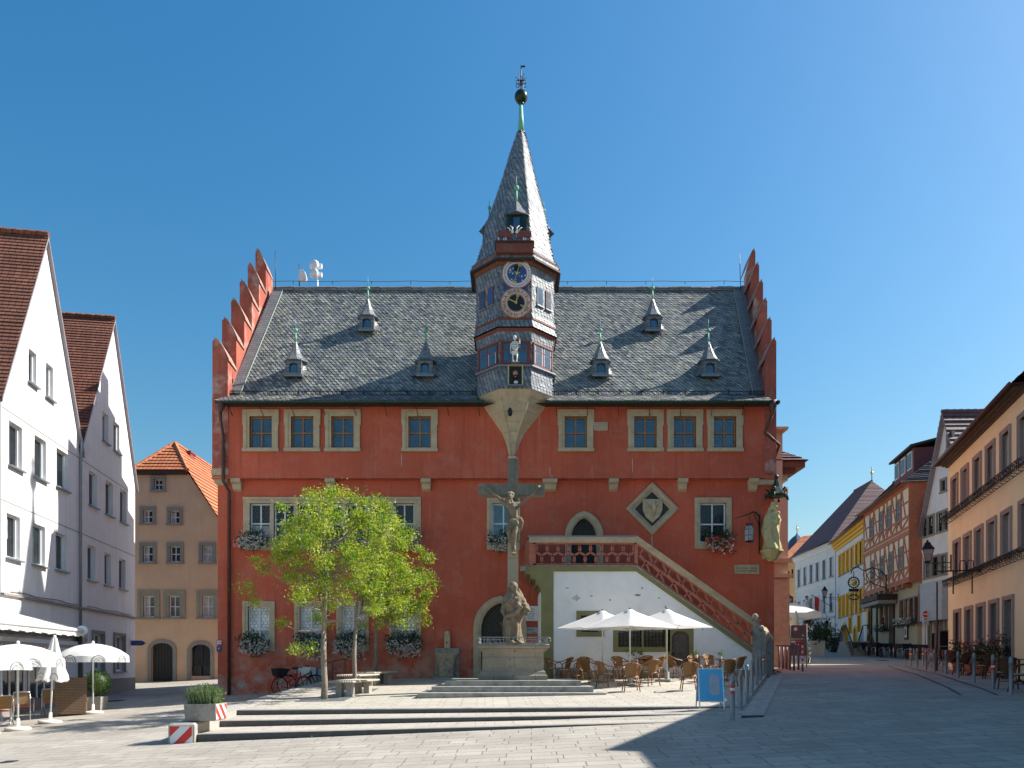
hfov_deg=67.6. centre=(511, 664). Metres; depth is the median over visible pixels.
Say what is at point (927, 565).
window
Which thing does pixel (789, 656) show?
iron post
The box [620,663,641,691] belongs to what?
rattan chair
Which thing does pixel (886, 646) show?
black chair
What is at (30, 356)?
window
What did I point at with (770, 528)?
madonna statue
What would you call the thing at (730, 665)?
rattan chair
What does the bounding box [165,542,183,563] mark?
window
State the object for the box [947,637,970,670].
geranium pot
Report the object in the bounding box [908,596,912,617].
window
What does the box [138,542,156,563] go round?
window
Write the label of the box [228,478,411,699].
plane tree
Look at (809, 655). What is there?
bicycle
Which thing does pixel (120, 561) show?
window
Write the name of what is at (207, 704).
lavender planter
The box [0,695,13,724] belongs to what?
metal chair
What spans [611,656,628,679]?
rattan chair
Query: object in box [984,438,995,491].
window
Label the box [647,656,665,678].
rattan chair
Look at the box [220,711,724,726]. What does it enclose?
step
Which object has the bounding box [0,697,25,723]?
metal table
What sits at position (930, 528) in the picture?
window
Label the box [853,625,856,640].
door
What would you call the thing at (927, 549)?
wall lamp
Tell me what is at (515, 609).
mourning statue
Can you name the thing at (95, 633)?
window
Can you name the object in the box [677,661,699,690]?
rattan chair
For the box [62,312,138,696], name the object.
gabled house
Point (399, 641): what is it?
flower box
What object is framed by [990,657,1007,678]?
cafe table
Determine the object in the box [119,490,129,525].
window
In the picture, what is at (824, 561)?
window
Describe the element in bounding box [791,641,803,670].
striped post
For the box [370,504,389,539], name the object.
window
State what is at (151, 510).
window
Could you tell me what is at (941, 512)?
window
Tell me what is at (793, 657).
iron post
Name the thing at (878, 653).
black table
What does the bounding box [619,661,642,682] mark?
cafe table
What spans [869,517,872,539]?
window
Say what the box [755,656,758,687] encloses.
bollard
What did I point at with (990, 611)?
window
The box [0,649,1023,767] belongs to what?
ground
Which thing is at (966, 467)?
window
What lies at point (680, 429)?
window
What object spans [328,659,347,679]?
handrail
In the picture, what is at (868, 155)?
sky
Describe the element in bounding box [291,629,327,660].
flower box
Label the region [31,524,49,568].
window
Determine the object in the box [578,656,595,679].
rattan chair
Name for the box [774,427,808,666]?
annex building
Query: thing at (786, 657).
iron post
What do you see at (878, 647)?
black chair
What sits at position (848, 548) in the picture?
window
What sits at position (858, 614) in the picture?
window
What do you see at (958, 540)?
window
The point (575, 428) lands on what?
window
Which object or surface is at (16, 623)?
terrace awning
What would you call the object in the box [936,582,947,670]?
flag pole
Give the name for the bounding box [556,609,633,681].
parasol
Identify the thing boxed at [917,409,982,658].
gabled house
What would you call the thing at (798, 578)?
window
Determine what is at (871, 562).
window
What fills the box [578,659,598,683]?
rattan chair
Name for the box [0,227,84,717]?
gabled house
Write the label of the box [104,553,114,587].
window
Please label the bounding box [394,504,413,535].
window
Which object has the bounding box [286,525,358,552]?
flower box
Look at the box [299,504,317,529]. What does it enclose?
window
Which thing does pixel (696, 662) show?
cafe table
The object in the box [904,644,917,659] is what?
black chair
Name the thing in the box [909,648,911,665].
bollard
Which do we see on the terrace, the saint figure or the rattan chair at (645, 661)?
the rattan chair at (645, 661)
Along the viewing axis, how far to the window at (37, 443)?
27.12 m
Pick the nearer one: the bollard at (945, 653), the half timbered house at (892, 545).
the bollard at (945, 653)
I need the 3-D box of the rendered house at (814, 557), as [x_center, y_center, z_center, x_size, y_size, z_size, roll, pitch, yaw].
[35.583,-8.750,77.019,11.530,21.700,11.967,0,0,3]
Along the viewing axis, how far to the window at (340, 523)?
30.15 m
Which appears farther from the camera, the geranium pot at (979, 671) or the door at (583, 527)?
the door at (583, 527)
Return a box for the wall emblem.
[83,633,87,643]
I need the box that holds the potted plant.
[625,646,637,660]
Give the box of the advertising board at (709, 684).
[695,668,724,708]
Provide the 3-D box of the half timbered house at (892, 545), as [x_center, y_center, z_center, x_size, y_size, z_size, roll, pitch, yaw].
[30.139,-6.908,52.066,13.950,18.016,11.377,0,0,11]
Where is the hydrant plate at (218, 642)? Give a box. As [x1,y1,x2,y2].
[216,640,221,651]
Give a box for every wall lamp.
[821,586,838,599]
[920,540,951,569]
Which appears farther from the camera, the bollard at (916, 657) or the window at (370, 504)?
the bollard at (916, 657)
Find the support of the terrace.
on the ground
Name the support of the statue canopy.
attached to the town hall
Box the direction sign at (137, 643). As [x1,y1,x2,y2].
[131,641,144,645]
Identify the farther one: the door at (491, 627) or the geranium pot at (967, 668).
the door at (491, 627)
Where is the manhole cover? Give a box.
[0,760,18,762]
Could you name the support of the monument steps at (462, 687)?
on the terrace
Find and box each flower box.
[234,523,270,552]
[234,627,269,658]
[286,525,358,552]
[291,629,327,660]
[332,628,372,661]
[381,630,423,660]
[388,526,423,550]
[484,527,519,555]
[703,524,736,556]
[873,623,886,631]
[891,617,915,628]
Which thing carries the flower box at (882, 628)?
attached to the half timbered house at (892, 545)
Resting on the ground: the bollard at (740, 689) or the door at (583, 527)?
the bollard at (740, 689)
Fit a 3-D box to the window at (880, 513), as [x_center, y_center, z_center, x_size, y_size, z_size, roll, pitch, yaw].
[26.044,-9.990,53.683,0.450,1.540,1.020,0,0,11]
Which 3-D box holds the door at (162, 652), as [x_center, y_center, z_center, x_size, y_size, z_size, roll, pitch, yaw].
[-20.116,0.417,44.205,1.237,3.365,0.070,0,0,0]
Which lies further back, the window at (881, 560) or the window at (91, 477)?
the window at (881, 560)
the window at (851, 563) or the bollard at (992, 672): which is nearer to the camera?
the bollard at (992, 672)
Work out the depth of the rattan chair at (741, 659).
25.28 m
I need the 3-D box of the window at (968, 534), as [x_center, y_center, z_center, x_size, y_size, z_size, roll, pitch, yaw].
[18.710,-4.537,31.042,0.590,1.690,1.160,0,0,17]
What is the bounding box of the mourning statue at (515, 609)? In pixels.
[501,582,529,643]
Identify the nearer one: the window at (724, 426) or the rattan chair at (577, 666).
the rattan chair at (577, 666)
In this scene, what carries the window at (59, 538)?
in the gabled house at (41, 455)
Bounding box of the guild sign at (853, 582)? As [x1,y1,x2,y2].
[847,564,886,604]
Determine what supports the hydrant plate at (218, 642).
attached to the town hall
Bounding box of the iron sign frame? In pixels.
[937,560,979,593]
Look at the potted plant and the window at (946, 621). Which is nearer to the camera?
the potted plant
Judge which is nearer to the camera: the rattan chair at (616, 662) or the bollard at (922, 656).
the rattan chair at (616, 662)
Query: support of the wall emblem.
attached to the gabled house at (41, 455)
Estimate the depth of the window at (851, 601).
64.87 m
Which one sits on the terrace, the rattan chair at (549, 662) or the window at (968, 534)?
the rattan chair at (549, 662)
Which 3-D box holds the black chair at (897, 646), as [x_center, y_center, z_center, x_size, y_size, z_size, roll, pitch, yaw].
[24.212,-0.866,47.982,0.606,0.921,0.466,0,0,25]
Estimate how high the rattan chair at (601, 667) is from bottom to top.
0.852 m
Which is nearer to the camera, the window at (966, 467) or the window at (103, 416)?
the window at (966, 467)
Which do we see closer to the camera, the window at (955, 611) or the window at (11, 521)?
the window at (11, 521)
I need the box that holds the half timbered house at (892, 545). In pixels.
[836,438,935,658]
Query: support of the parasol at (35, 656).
on the ground
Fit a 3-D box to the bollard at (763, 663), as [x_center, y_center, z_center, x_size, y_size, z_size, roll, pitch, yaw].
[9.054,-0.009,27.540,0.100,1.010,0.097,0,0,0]
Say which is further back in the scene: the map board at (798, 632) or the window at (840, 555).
the window at (840, 555)
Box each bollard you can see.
[730,674,734,719]
[738,669,742,709]
[745,665,748,702]
[750,660,753,694]
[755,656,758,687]
[759,653,761,683]
[762,651,764,678]
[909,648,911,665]
[916,648,917,667]
[922,648,923,665]
[925,649,926,669]
[933,649,935,671]
[944,650,947,673]
[956,651,959,677]
[972,653,975,682]
[991,654,994,688]
[1009,657,1013,694]
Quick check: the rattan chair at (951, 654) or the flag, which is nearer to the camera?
the rattan chair at (951, 654)
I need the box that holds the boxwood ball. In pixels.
[84,669,112,710]
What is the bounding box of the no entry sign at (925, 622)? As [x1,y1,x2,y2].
[922,611,928,644]
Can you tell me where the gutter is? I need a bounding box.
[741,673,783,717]
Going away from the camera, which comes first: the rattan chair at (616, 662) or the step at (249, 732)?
the step at (249, 732)
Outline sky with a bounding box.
[0,0,1023,541]
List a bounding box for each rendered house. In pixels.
[788,535,811,624]
[790,467,884,648]
[828,481,894,641]
[931,371,1023,679]
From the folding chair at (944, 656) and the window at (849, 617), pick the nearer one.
the folding chair at (944, 656)
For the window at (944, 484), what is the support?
in the gabled house at (953, 425)
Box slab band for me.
[886,665,995,694]
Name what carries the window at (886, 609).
in the half timbered house at (892, 545)
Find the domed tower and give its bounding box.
[788,527,800,550]
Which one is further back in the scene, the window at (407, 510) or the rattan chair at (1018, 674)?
the window at (407, 510)
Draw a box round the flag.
[812,595,831,618]
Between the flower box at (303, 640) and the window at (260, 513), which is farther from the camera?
the window at (260, 513)
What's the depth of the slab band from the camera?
22.75 m
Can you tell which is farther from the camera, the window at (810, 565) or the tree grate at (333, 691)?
the window at (810, 565)
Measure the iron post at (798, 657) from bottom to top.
1.160 m
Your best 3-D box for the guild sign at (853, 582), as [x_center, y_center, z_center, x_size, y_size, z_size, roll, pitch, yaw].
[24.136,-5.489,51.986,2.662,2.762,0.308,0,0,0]
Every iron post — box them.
[775,645,779,667]
[779,645,783,668]
[783,645,787,668]
[786,645,790,669]
[790,646,795,670]
[794,645,799,669]
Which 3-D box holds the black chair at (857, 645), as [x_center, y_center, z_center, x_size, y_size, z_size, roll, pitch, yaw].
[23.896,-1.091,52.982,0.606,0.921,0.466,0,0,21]
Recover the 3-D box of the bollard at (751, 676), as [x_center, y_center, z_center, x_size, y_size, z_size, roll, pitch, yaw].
[6.646,0.369,21.185,0.100,1.010,0.098,0,0,0]
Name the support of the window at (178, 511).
in the gabled house at (176, 562)
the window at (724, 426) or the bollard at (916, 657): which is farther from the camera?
the bollard at (916, 657)
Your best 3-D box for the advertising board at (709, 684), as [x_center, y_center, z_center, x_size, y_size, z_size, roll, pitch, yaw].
[4.581,0.537,17.700,0.585,0.925,0.390,0,0,0]
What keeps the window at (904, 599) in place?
in the half timbered house at (892, 545)
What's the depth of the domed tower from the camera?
111.27 m
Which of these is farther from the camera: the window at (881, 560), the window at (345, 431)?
the window at (881, 560)
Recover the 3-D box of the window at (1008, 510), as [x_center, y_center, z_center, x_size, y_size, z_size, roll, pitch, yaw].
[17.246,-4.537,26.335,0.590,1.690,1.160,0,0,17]
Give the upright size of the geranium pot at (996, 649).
1.710 m
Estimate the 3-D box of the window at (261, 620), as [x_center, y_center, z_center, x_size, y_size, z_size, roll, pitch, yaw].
[-9.922,-1.521,30.168,1.263,1.946,0.485,0,0,0]
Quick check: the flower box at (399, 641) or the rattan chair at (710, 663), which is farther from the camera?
the flower box at (399, 641)
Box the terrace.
[237,674,766,714]
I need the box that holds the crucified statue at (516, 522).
[487,485,540,554]
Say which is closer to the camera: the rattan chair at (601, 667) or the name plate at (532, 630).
the rattan chair at (601, 667)
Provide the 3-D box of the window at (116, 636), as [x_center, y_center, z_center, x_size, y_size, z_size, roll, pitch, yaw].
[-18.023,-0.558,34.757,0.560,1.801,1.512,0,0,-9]
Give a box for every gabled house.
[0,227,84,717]
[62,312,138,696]
[135,441,217,681]
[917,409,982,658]
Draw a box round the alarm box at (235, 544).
[233,540,240,546]
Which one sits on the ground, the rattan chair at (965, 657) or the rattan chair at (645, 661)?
the rattan chair at (965, 657)
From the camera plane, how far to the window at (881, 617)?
55.47 m
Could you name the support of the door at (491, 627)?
in the town hall
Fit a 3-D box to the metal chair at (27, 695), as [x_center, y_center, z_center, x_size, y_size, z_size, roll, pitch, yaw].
[-14.719,1.223,23.022,0.567,0.872,0.548,0,0,-25]
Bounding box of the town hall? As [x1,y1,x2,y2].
[211,65,783,694]
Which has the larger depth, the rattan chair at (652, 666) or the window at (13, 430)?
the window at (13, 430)
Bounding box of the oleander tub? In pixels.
[805,614,838,655]
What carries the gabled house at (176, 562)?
on the ground
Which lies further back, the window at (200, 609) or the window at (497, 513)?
the window at (200, 609)
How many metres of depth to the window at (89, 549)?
31.82 m
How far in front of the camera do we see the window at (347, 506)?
30.15 m
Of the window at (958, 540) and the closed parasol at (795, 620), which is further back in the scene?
the closed parasol at (795, 620)
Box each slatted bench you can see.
[328,679,379,696]
[336,674,379,688]
[357,671,397,685]
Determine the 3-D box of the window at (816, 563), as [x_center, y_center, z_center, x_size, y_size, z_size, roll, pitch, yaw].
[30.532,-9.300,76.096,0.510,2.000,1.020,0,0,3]
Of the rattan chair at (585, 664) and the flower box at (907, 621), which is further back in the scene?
the flower box at (907, 621)
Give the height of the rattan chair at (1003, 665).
0.852 m
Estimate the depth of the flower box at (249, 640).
29.55 m
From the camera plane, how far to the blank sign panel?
24.70 m
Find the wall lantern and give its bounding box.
[734,511,759,553]
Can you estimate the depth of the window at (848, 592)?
66.32 m
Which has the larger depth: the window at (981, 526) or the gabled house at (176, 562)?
the gabled house at (176, 562)
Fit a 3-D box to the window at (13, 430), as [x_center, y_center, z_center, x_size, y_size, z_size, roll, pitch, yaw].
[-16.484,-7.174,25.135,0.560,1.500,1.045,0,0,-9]
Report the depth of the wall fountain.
29.23 m
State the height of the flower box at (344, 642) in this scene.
1.458 m
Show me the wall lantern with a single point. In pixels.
(749, 533)
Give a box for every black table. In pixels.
[864,645,879,655]
[907,651,921,658]
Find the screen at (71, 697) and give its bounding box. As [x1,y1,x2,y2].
[54,677,87,713]
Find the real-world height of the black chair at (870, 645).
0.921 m
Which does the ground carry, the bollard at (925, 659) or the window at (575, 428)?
the bollard at (925, 659)
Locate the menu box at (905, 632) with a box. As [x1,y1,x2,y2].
[904,625,907,639]
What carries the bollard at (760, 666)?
on the ground
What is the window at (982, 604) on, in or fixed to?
in the rendered house at (981, 458)
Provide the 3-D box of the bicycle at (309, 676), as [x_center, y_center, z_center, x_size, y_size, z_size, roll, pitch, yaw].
[-8.024,0.551,29.105,1.820,1.070,0.600,0,-6,-8]
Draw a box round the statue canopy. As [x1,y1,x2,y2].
[764,474,788,501]
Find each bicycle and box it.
[271,666,311,693]
[276,665,320,691]
[807,644,814,663]
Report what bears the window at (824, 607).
in the rendered house at (814, 557)
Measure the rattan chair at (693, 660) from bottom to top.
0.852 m
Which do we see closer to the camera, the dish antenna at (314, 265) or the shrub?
the dish antenna at (314, 265)
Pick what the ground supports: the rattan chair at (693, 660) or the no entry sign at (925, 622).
the no entry sign at (925, 622)
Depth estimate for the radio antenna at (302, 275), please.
35.12 m
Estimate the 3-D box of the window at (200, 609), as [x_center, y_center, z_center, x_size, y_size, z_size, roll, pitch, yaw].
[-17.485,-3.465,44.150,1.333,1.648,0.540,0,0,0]
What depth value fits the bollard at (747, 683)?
19.09 m
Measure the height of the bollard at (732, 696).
1.010 m
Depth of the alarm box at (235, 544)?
29.84 m
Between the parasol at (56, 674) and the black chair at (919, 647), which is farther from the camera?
the black chair at (919, 647)
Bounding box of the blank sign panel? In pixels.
[0,597,20,613]
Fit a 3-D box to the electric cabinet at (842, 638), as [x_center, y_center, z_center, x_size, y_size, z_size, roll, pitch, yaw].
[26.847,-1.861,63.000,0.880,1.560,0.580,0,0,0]
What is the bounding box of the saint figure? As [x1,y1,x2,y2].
[802,596,810,625]
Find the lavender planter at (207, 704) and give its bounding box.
[183,682,226,720]
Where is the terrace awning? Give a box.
[0,611,87,677]
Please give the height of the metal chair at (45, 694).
0.872 m
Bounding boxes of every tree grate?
[295,697,351,701]
[328,688,378,692]
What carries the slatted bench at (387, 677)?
on the terrace
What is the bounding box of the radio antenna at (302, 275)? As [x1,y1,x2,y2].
[299,264,306,285]
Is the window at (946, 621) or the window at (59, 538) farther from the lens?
the window at (946, 621)
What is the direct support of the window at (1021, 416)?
in the rendered house at (981, 458)
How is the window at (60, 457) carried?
in the gabled house at (41, 455)
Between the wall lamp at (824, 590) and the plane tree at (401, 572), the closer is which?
the plane tree at (401, 572)
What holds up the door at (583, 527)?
in the town hall
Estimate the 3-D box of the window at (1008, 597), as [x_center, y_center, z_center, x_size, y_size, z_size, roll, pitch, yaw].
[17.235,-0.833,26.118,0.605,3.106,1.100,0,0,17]
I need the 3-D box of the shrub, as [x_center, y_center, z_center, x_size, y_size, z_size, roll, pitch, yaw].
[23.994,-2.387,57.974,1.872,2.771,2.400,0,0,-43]
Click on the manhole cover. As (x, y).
(9, 761)
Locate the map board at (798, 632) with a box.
[790,624,806,666]
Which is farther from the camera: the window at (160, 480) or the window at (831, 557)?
the window at (831, 557)
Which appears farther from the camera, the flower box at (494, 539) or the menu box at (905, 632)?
the menu box at (905, 632)
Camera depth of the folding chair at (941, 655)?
31.62 m
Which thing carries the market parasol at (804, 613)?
on the ground
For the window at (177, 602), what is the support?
in the gabled house at (176, 562)
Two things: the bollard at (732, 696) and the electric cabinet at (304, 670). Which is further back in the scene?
the electric cabinet at (304, 670)
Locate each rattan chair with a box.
[544,657,562,677]
[555,657,573,676]
[565,657,584,680]
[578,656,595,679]
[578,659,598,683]
[595,661,616,687]
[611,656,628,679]
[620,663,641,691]
[636,655,654,677]
[639,659,660,685]
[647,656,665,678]
[665,655,684,678]
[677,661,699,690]
[687,654,705,677]
[702,654,721,667]
[715,658,738,685]
[726,656,746,680]
[943,651,960,664]
[951,652,971,675]
[976,653,996,678]
[994,657,1019,688]
[1007,663,1023,691]
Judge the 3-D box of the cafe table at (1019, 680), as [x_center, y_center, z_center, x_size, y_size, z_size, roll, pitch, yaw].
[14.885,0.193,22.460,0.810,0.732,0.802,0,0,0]
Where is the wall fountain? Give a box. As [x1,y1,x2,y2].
[432,631,460,679]
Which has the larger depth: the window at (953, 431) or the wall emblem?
the window at (953, 431)
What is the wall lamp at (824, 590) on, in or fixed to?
attached to the rendered house at (846, 543)
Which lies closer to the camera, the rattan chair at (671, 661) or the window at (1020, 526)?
the window at (1020, 526)
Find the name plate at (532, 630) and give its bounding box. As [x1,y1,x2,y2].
[527,627,537,633]
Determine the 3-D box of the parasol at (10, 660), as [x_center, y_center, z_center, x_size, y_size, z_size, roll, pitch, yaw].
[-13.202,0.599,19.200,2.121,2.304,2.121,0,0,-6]
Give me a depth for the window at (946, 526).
44.89 m
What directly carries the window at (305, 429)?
in the town hall
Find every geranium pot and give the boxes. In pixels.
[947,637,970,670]
[952,642,980,673]
[968,639,993,674]
[973,629,1010,676]
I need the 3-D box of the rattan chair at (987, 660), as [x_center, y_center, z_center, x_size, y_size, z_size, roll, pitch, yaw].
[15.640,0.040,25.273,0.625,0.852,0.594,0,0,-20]
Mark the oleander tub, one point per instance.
(818, 647)
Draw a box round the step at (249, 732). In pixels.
[198,720,714,741]
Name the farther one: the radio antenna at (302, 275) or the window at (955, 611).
the radio antenna at (302, 275)
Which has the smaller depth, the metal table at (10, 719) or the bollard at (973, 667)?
the metal table at (10, 719)
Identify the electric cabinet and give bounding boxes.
[298,667,317,686]
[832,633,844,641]
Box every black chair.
[852,642,861,647]
[865,643,874,656]
[871,643,883,656]
[883,643,888,657]
[889,643,892,657]
[893,644,901,658]
[897,644,908,658]
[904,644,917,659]
[912,644,923,659]
[917,645,927,659]
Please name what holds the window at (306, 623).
in the town hall
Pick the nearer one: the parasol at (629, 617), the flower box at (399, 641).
the parasol at (629, 617)
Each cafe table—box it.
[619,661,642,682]
[685,658,706,678]
[708,659,727,680]
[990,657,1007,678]
[1014,659,1023,682]
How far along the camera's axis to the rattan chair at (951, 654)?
29.68 m
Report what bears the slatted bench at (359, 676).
on the terrace
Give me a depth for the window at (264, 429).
29.70 m
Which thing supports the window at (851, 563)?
in the rendered house at (846, 543)
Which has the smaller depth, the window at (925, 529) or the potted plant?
the potted plant
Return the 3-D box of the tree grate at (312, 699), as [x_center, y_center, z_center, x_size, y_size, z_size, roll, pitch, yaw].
[-5.336,0.979,21.800,1.385,0.024,1.200,-1,3,0]
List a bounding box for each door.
[153,643,172,680]
[192,645,209,675]
[481,604,503,670]
[571,519,595,562]
[841,622,847,640]
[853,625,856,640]
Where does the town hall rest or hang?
on the ground
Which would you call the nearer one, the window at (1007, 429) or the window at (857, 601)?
the window at (1007, 429)
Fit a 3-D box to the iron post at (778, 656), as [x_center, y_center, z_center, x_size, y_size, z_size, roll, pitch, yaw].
[12.230,-0.344,35.200,0.210,1.160,0.090,0,0,0]
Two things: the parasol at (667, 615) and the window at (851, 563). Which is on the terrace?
the parasol at (667, 615)
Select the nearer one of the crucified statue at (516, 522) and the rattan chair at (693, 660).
the crucified statue at (516, 522)
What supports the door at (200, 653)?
in the gabled house at (176, 562)
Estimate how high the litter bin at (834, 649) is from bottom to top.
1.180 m
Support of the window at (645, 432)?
in the town hall
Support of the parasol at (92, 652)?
on the ground
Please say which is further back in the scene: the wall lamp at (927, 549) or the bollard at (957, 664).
the wall lamp at (927, 549)
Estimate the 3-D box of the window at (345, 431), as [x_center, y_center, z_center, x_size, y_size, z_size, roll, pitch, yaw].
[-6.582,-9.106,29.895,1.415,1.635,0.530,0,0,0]
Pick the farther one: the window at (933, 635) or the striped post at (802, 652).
the window at (933, 635)
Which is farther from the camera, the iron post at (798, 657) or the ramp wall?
the iron post at (798, 657)
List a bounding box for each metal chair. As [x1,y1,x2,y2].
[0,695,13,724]
[13,691,34,719]
[41,689,61,716]
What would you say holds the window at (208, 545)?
in the gabled house at (176, 562)
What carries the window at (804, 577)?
in the rendered house at (814, 557)
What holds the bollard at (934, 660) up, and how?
on the ground
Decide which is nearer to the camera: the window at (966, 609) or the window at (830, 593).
the window at (966, 609)
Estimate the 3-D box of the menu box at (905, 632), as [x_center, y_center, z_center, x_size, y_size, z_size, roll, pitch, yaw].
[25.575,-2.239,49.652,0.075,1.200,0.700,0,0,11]
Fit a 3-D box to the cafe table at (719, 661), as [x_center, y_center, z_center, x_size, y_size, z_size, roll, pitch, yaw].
[6.971,0.172,25.638,0.762,0.732,0.770,0,0,43]
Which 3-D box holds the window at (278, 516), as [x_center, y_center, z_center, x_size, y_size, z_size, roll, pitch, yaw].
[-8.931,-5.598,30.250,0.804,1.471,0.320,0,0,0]
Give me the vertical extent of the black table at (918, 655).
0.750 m
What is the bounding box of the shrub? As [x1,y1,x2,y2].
[814,615,841,650]
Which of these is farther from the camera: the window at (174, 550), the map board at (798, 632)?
the window at (174, 550)
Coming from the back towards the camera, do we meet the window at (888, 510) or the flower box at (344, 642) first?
the window at (888, 510)
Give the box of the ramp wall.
[210,681,321,729]
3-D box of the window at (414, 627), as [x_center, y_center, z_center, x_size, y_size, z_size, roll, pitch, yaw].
[-4.186,-1.521,30.168,1.263,1.946,0.485,0,0,0]
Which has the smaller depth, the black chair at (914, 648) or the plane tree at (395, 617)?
the plane tree at (395, 617)
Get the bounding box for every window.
[5,514,24,562]
[8,423,26,473]
[27,351,40,389]
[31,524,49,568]
[33,437,50,483]
[45,365,56,403]
[55,533,70,573]
[56,449,71,493]
[87,546,98,582]
[88,472,100,509]
[91,630,106,671]
[102,413,111,446]
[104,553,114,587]
[105,481,116,518]
[113,423,122,455]
[113,632,127,672]
[118,559,128,591]
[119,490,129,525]
[137,590,160,618]
[138,506,155,524]
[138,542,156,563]
[149,475,165,491]
[162,590,185,618]
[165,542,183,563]
[166,507,182,525]
[196,590,217,618]
[198,542,215,563]
[242,409,278,451]
[242,601,274,650]
[251,504,269,540]
[275,504,293,540]
[284,409,320,451]
[294,601,326,650]
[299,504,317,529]
[323,504,341,536]
[324,409,360,451]
[336,601,368,650]
[346,504,365,540]
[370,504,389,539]
[389,601,420,650]
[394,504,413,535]
[401,409,437,451]
[487,498,519,549]
[558,409,593,451]
[627,409,663,451]
[667,409,703,451]
[694,497,731,548]
[707,409,743,451]
[796,568,800,587]
[802,566,806,585]
[808,563,812,583]
[815,561,818,581]
[821,558,825,579]
[822,596,825,613]
[828,555,833,577]
[828,592,833,612]
[838,553,841,576]
[838,596,841,618]
[841,551,844,574]
[841,594,844,617]
[845,548,848,572]
[845,592,848,616]
[848,615,851,632]
[849,545,853,570]
[849,592,853,615]
[854,588,858,613]
[855,542,858,564]
[857,613,860,631]
[858,586,862,612]
[859,539,862,565]
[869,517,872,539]
[869,560,873,581]
[878,510,882,534]
[879,555,883,577]
[879,606,884,626]
[885,505,890,529]
[885,606,888,628]
[887,551,892,574]
[895,498,900,524]
[897,546,902,570]
[899,599,902,619]
[903,598,907,618]
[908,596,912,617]
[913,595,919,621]
[920,516,926,538]
[922,561,930,579]
[927,513,934,536]
[927,621,935,651]
[929,554,939,577]
[935,510,942,533]
[938,477,946,493]
[938,552,947,575]
[941,619,947,629]
[942,508,947,531]
[945,430,954,450]
[950,472,958,514]
[952,537,960,577]
[953,608,960,652]
[960,462,968,506]
[962,530,971,575]
[964,605,972,670]
[971,451,981,498]
[973,523,983,568]
[975,602,985,672]
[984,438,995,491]
[984,515,996,564]
[988,598,998,673]
[999,423,1010,478]
[1000,506,1011,558]
[1002,594,1013,676]
[1015,410,1023,466]
[1017,498,1023,551]
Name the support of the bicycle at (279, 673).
on the ground
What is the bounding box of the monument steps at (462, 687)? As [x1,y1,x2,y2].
[417,678,605,698]
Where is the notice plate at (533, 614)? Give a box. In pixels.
[524,606,537,620]
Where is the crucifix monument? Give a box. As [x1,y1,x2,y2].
[476,458,550,679]
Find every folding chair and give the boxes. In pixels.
[937,649,949,670]
[942,650,954,671]
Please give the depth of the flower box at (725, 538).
29.54 m
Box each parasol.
[0,641,65,730]
[0,648,33,732]
[35,635,68,723]
[61,641,129,713]
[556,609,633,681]
[581,608,678,685]
[631,608,712,680]
[790,603,821,659]
[793,611,798,660]
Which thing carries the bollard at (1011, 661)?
on the ground
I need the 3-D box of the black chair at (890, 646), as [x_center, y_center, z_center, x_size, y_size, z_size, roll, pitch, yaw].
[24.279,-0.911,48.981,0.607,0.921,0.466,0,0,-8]
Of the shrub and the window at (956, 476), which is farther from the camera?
the shrub
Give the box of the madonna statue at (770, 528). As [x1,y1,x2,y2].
[761,502,781,549]
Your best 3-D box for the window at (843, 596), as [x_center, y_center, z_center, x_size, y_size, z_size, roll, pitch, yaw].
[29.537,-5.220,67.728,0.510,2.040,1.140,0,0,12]
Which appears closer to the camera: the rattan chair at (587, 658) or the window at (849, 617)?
the rattan chair at (587, 658)
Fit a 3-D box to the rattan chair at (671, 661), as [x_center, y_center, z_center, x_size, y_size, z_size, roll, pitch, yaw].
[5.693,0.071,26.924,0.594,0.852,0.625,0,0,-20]
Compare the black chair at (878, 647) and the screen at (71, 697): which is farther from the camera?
the black chair at (878, 647)
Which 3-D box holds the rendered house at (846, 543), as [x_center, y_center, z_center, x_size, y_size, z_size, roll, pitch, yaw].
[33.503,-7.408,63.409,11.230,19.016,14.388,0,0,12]
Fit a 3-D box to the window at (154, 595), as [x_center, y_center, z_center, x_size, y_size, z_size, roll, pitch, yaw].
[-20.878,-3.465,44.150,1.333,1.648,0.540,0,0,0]
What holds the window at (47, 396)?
in the gabled house at (41, 455)
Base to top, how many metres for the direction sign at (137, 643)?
0.240 m
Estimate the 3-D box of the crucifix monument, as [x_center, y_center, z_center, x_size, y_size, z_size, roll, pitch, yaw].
[0.047,-2.991,23.867,2.234,6.878,2.234,0,0,0]
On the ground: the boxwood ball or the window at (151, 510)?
the boxwood ball
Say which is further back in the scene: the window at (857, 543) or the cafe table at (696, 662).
the window at (857, 543)
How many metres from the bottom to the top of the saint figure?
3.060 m
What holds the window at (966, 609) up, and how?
in the rendered house at (981, 458)
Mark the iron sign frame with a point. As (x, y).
(953, 571)
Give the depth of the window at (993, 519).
28.33 m
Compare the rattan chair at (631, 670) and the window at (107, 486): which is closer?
the rattan chair at (631, 670)
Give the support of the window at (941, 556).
in the gabled house at (953, 425)
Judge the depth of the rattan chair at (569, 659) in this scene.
27.11 m
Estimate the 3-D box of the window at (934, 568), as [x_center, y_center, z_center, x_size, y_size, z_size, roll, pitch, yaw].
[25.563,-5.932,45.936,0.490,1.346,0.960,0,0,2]
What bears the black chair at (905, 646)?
on the ground
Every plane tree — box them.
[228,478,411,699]
[315,495,438,678]
[357,549,440,670]
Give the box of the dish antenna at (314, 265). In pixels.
[309,260,321,285]
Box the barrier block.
[168,720,209,743]
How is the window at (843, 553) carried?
in the rendered house at (846, 543)

